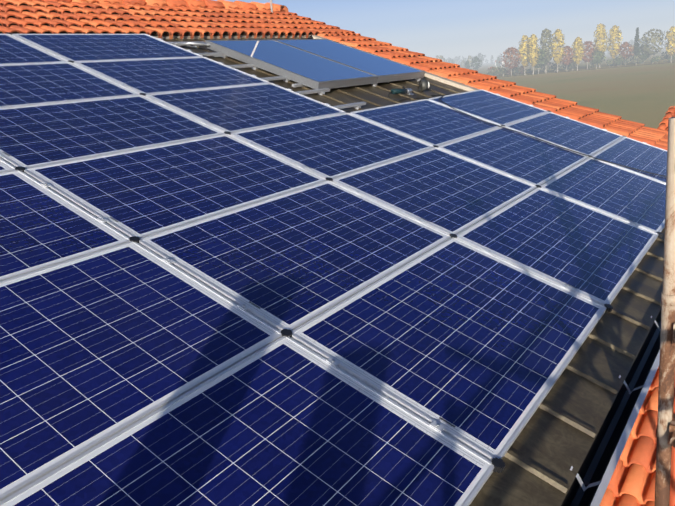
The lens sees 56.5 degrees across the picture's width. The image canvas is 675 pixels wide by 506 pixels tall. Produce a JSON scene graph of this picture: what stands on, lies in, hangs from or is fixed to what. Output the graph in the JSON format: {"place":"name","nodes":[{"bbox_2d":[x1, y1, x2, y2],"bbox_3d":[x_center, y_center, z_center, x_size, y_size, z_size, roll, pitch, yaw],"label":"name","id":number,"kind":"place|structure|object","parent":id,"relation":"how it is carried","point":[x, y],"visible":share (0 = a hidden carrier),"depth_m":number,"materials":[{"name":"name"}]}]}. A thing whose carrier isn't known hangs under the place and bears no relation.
{"place":"outdoors","nodes":[
{"label":"outdoors","id":0,"kind":"place"},
{"bbox_2d":[0,0,354,38],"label":"roof tiles","id":1,"kind":"object","parent":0,"point":[35,17],"visible":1,"depth_m":8.50,"materials":[{"name":"orange ceramic"}]},
{"bbox_2d":[213,0,448,14],"label":"sky","id":2,"kind":"structure","parent":0,"point":[301,7],"materials":[{"name":"blue"}]},
{"bbox_2d":[417,80,442,96],"bbox_3d":[1.324,-2.189,8.378,0.475,0.158,0.493,27,30,26],"label":"work lamp","id":3,"kind":"object","parent":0,"point":[424,85],"visible":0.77,"depth_m":8.31,"materials":[{"name":"grey metal"}]},
{"bbox_2d":[298,0,674,64],"bbox_3d":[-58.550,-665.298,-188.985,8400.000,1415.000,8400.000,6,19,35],"label":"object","id":4,"kind":"structure","parent":0,"point":[451,29],"depth_m":3849.56,"materials":[{"name":"blue"}]},
{"bbox_2d":[317,33,667,149],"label":"roof tiles","id":5,"kind":"object","parent":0,"point":[637,131],"visible":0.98,"depth_m":9.37,"materials":[{"name":"orange ceramic"}]},
{"bbox_2d":[469,47,674,128],"bbox_3d":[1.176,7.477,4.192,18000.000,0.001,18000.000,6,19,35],"label":"ground","id":6,"kind":"structure","parent":0,"point":[643,93],"depth_m":163.31,"materials":[{"name":"green plant"}]},
{"bbox_2d":[527,34,539,74],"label":"poplar tree","id":7,"kind":"object","parent":6,"relation":"on","point":[533,42],"visible":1,"depth_m":312.53,"materials":[{"name":"beige plant"}]},
{"bbox_2d":[447,45,633,69],"bbox_3d":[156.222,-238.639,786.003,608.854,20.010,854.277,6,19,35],"label":"distant woodland","id":8,"kind":"object","parent":6,"relation":"on","point":[476,64],"visible":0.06,"depth_m":684.80,"materials":[{"name":"beige plant"}]},
{"bbox_2d":[537,28,553,72],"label":"poplar tree","id":9,"kind":"object","parent":6,"relation":"on","point":[547,34],"visible":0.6,"depth_m":319.63,"materials":[{"name":"green plant"}]},
{"bbox_2d":[436,36,674,66],"bbox_3d":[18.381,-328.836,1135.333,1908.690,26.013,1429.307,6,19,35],"label":"bushes","id":10,"kind":"object","parent":6,"relation":"on","point":[479,55],"visible":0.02,"depth_m":944.13,"materials":[{"name":"beige plant"}]},
{"bbox_2d":[549,29,566,71],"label":"poplar tree","id":11,"kind":"object","parent":6,"relation":"on","point":[555,54],"visible":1,"depth_m":315.16,"materials":[{"name":"beige plant"}]},
{"bbox_2d":[559,46,574,70],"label":"broadleaf tree","id":12,"kind":"object","parent":6,"relation":"on","point":[568,49],"visible":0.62,"depth_m":320.26,"materials":[{"name":"beige plant"}]},
{"bbox_2d":[486,52,674,75],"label":"hedge shrubs","id":13,"kind":"object","parent":6,"relation":"on","point":[616,60],"visible":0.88,"depth_m":332.93,"materials":[{"name":"green plant"}]},
{"bbox_2d":[580,41,597,68],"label":"broadleaf tree","id":14,"kind":"object","parent":6,"relation":"on","point":[585,59],"visible":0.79,"depth_m":325.58,"materials":[{"name":"beige plant"}]},
{"bbox_2d":[587,50,605,68],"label":"broadleaf tree","id":15,"kind":"object","parent":6,"relation":"on","point":[597,57],"visible":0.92,"depth_m":325.57,"materials":[{"name":"green plant"}]},
{"bbox_2d":[592,23,608,67],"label":"poplar tree","id":16,"kind":"object","parent":6,"relation":"on","point":[600,46],"visible":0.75,"depth_m":332.43,"materials":[{"name":"beige plant"}]},
{"bbox_2d":[606,25,622,66],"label":"poplar tree","id":17,"kind":"object","parent":6,"relation":"on","point":[615,32],"visible":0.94,"depth_m":334.94,"materials":[{"name":"beige plant"}]},
{"bbox_2d":[615,42,633,65],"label":"broadleaf tree","id":18,"kind":"object","parent":6,"relation":"on","point":[624,45],"visible":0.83,"depth_m":332.92,"materials":[{"name":"beige plant"}]},
{"bbox_2d":[631,27,640,64],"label":"fir tree","id":19,"kind":"object","parent":6,"relation":"on","point":[636,45],"visible":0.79,"depth_m":332.81,"materials":[{"name":"green plant"}]},
{"bbox_2d":[635,45,650,63],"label":"broadleaf tree","id":20,"kind":"object","parent":6,"relation":"on","point":[645,56],"visible":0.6,"depth_m":329.95,"materials":[{"name":"green plant"}]},
{"bbox_2d":[638,28,666,63],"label":"broadleaf tree","id":21,"kind":"object","parent":6,"relation":"on","point":[653,42],"visible":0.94,"depth_m":322.84,"materials":[{"name":"beige plant"}]},
{"bbox_2d":[664,26,674,62],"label":"poplar tree","id":22,"kind":"object","parent":6,"relation":"on","point":[671,40],"visible":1,"depth_m":313.14,"materials":[{"name":"beige plant"}]},
{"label":"lower wing walls","id":23,"kind":"object","parent":6,"relation":"on","visible":0},
{"bbox_2d":[599,106,674,505],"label":"roof tiles","id":24,"kind":"object","parent":23,"relation":"on","point":[632,481],"depth_m":5.26,"materials":[{"name":"ceramic"}]},
{"bbox_2d":[654,117,674,505],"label":"scaffold standard","id":25,"kind":"object","parent":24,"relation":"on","point":[665,472],"visible":1,"depth_m":2.29,"materials":[{"name":"weathered metal"}]},
{"bbox_2d":[497,62,673,77],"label":"farm track","id":26,"kind":"structure","parent":0,"point":[586,69],"depth_m":323.71,"materials":[{"name":"brown soil"}]},
{"bbox_2d":[498,47,520,75],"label":"broadleaf tree","id":27,"kind":"object","parent":26,"relation":"on","point":[515,62],"visible":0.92,"depth_m":324.44,"materials":[{"name":"beige plant"}]},
{"bbox_2d":[518,35,531,74],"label":"poplar tree","id":28,"kind":"object","parent":26,"relation":"on","point":[523,49],"visible":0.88,"depth_m":320.34,"materials":[{"name":"beige plant"}]},
{"bbox_2d":[531,49,548,73],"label":"broadleaf tree","id":29,"kind":"object","parent":26,"relation":"on","point":[541,59],"visible":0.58,"depth_m":318.38,"materials":[{"name":"green plant"}]},
{"bbox_2d":[571,37,584,70],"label":"poplar tree","id":30,"kind":"object","parent":26,"relation":"on","point":[577,45],"visible":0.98,"depth_m":317.34,"materials":[{"name":"beige plant"}]},
{"bbox_3d":[-2.754,-0.464,3.775,8.250,0.065,17.160,27,30,26],"label":"roof deck","id":31,"kind":"object","parent":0,"visible":0},
{"bbox_2d":[163,37,664,505],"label":"corrugated roof","id":32,"kind":"structure","parent":31,"relation":"on","point":[551,445],"depth_m":3.07,"materials":[{"name":"metal"}]},
{"bbox_2d":[18,0,288,11],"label":"ridge tiles","id":33,"kind":"object","parent":32,"relation":"on","point":[226,4],"visible":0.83,"depth_m":10.41,"materials":[{"name":"ceramic"}]},
{"bbox_2d":[168,41,365,108],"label":"mounting rails","id":34,"kind":"object","parent":32,"relation":"on","point":[356,105],"visible":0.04,"depth_m":7.09,"materials":[{"name":"metal"}]},
{"bbox_2d":[0,158,14,172],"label":"solar panel","id":35,"kind":"object","parent":34,"relation":"on","point":[5,166],"visible":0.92,"depth_m":3.63,"materials":[{"name":"white"}]},
{"bbox_2d":[0,34,67,63],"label":"solar panel","id":36,"kind":"object","parent":34,"relation":"on","point":[14,50],"visible":0.96,"depth_m":5.82,"materials":[{"name":"blue"}]},
{"bbox_2d":[0,170,129,281],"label":"solar panel","id":37,"kind":"object","parent":34,"relation":"on","point":[41,226],"visible":1,"depth_m":3.13,"materials":[{"name":"blue"}]},
{"bbox_2d":[0,62,139,107],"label":"solar panel","id":38,"kind":"object","parent":34,"relation":"on","point":[33,83],"visible":1,"depth_m":5.19,"materials":[{"name":"blue"}]},
{"bbox_2d":[12,34,202,61],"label":"solar panel","id":39,"kind":"object","parent":34,"relation":"on","point":[85,47],"visible":0.92,"depth_m":6.63,"materials":[{"name":"blue"}]},
{"bbox_2d":[0,95,224,167],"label":"solar panel","id":40,"kind":"object","parent":34,"relation":"on","point":[35,135],"visible":1,"depth_m":4.46,"materials":[{"name":"blue"}]},
{"bbox_2d":[0,241,281,500],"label":"solar panel","id":41,"kind":"object","parent":34,"relation":"on","point":[98,347],"visible":1,"depth_m":2.44,"materials":[{"name":"blue"}]},
{"bbox_2d":[74,57,269,93],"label":"solar panel","id":42,"kind":"object","parent":34,"relation":"on","point":[153,76],"visible":1,"depth_m":6.18,"materials":[{"name":"blue"}]},
{"bbox_2d":[24,134,326,237],"bbox_3d":[-0.951,-0.491,4.073,1.005,0.036,1.677,27,30,26],"label":"solar panel","id":43,"kind":"object","parent":34,"relation":"on","point":[144,192],"visible":1,"depth_m":3.91,"materials":[{"name":"blue"}]},
{"bbox_2d":[146,83,345,132],"bbox_3d":[-0.788,-1.367,5.837,1.005,0.036,1.677,27,30,26],"label":"solar panel","id":44,"kind":"object","parent":34,"relation":"on","point":[231,109],"visible":1,"depth_m":5.72,"materials":[{"name":"blue"}]},
{"bbox_2d":[0,336,493,505],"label":"solar panel","id":45,"kind":"object","parent":34,"relation":"on","point":[285,421],"visible":1,"depth_m":2.14,"materials":[{"name":"blue"}]},
{"bbox_2d":[139,180,450,330],"bbox_3d":[-0.144,-0.073,3.625,1.005,0.036,1.677,27,30,26],"label":"solar panel","id":46,"kind":"object","parent":34,"relation":"on","point":[293,260],"visible":1,"depth_m":3.44,"materials":[{"name":"blue"}]},
{"bbox_2d":[231,113,433,178],"bbox_3d":[0.018,-0.950,5.389,1.005,0.036,1.677,27,30,26],"label":"solar panel","id":47,"kind":"object","parent":34,"relation":"on","point":[335,146],"visible":0.98,"depth_m":5.26,"materials":[{"name":"blue"}]},
{"bbox_2d":[0,38,665,460],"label":"module clamps","id":48,"kind":"object","parent":34,"relation":"attached to","point":[334,362],"visible":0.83,"depth_m":3.08,"materials":[{"name":"metal"}]},
{"bbox_2d":[7,32,662,472],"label":"corner spacers","id":49,"kind":"object","parent":48,"relation":"attached to","point":[499,464],"visible":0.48,"depth_m":3.20,"materials":[{"name":"black plastic"}]},
{"bbox_2d":[350,99,500,145],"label":"solar panel","id":50,"kind":"object","parent":34,"relation":"on","point":[430,122],"visible":0.98,"depth_m":6.60,"materials":[{"name":"blue"}]},
{"bbox_2d":[332,147,536,234],"bbox_3d":[0.825,-0.532,4.940,1.005,0.036,1.677,27,30,26],"label":"solar panel","id":51,"kind":"object","parent":34,"relation":"on","point":[444,191],"visible":1,"depth_m":4.80,"materials":[{"name":"blue"}]},
{"bbox_2d":[292,237,606,460],"bbox_3d":[0.662,0.345,3.176,1.005,0.036,1.677,27,30,26],"label":"solar panel","id":52,"kind":"object","parent":34,"relation":"on","point":[476,349],"visible":0.98,"depth_m":2.96,"materials":[{"name":"blue"}]},
{"bbox_2d":[428,89,547,124],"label":"solar panel","id":53,"kind":"object","parent":34,"relation":"on","point":[493,107],"visible":0.94,"depth_m":7.95,"materials":[{"name":"blue"}]},
{"bbox_2d":[438,126,588,185],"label":"solar panel","id":54,"kind":"object","parent":34,"relation":"on","point":[528,159],"visible":0.9,"depth_m":6.14,"materials":[{"name":"blue"}]},
{"bbox_2d":[457,187,658,304],"bbox_3d":[1.631,-0.114,4.492,1.005,0.036,1.677,27,30,26],"label":"solar panel","id":55,"kind":"object","parent":34,"relation":"on","point":[595,255],"visible":0.98,"depth_m":4.34,"materials":[{"name":"blue"}]},
{"bbox_2d":[505,112,623,155],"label":"solar panel","id":56,"kind":"object","parent":34,"relation":"on","point":[571,134],"visible":1,"depth_m":7.49,"materials":[{"name":"blue"}]},
{"bbox_2d":[541,157,665,232],"bbox_3d":[2.600,-0.573,5.807,1.005,0.036,1.677,27,30,26],"label":"solar panel","id":57,"kind":"object","parent":34,"relation":"on","point":[637,199],"visible":0.94,"depth_m":5.67,"materials":[{"name":"blue"}]},
{"bbox_2d":[592,137,666,181],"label":"solar panel","id":58,"kind":"object","parent":34,"relation":"on","point":[631,153],"visible":0.69,"depth_m":7.07,"materials":[{"name":"blue"}]},
{"bbox_2d":[176,35,424,88],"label":"solar thermal collectors","id":59,"kind":"object","parent":32,"relation":"on","point":[310,62],"visible":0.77,"depth_m":8.02,"materials":[{"name":"blue glass"}]},
{"bbox_2d":[151,35,479,90],"bbox_3d":[-2.401,-0.115,2.888,6.505,0.100,16.000,27,30,26],"label":"mortar bed","id":60,"kind":"object","parent":32,"relation":"on","point":[448,81],"visible":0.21,"depth_m":9.21,"materials":[{"name":"beige concrete"}]},
{"bbox_2d":[388,86,422,100],"bbox_3d":[0.911,-2.006,7.913,0.358,0.078,0.906,27,30,26],"label":"angle grinder","id":61,"kind":"object","parent":32,"relation":"on","point":[404,90],"visible":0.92,"depth_m":7.92,"materials":[{"name":"teal plastic"}]},
{"bbox_2d":[438,94,665,176],"bbox_3d":[2.598,-1.276,7.248,3.378,0.136,1.207,27,30,26],"label":"extension cable","id":62,"kind":"object","parent":32,"relation":"on","point":[546,141],"visible":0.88,"depth_m":6.83,"materials":[{"name":"black rubber"}]},
{"bbox_2d":[561,309,660,505],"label":"eave gutter","id":63,"kind":"object","parent":32,"relation":"attached to","point":[590,483],"visible":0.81,"depth_m":2.87,"materials":[{"name":"black metal"}]}
]}

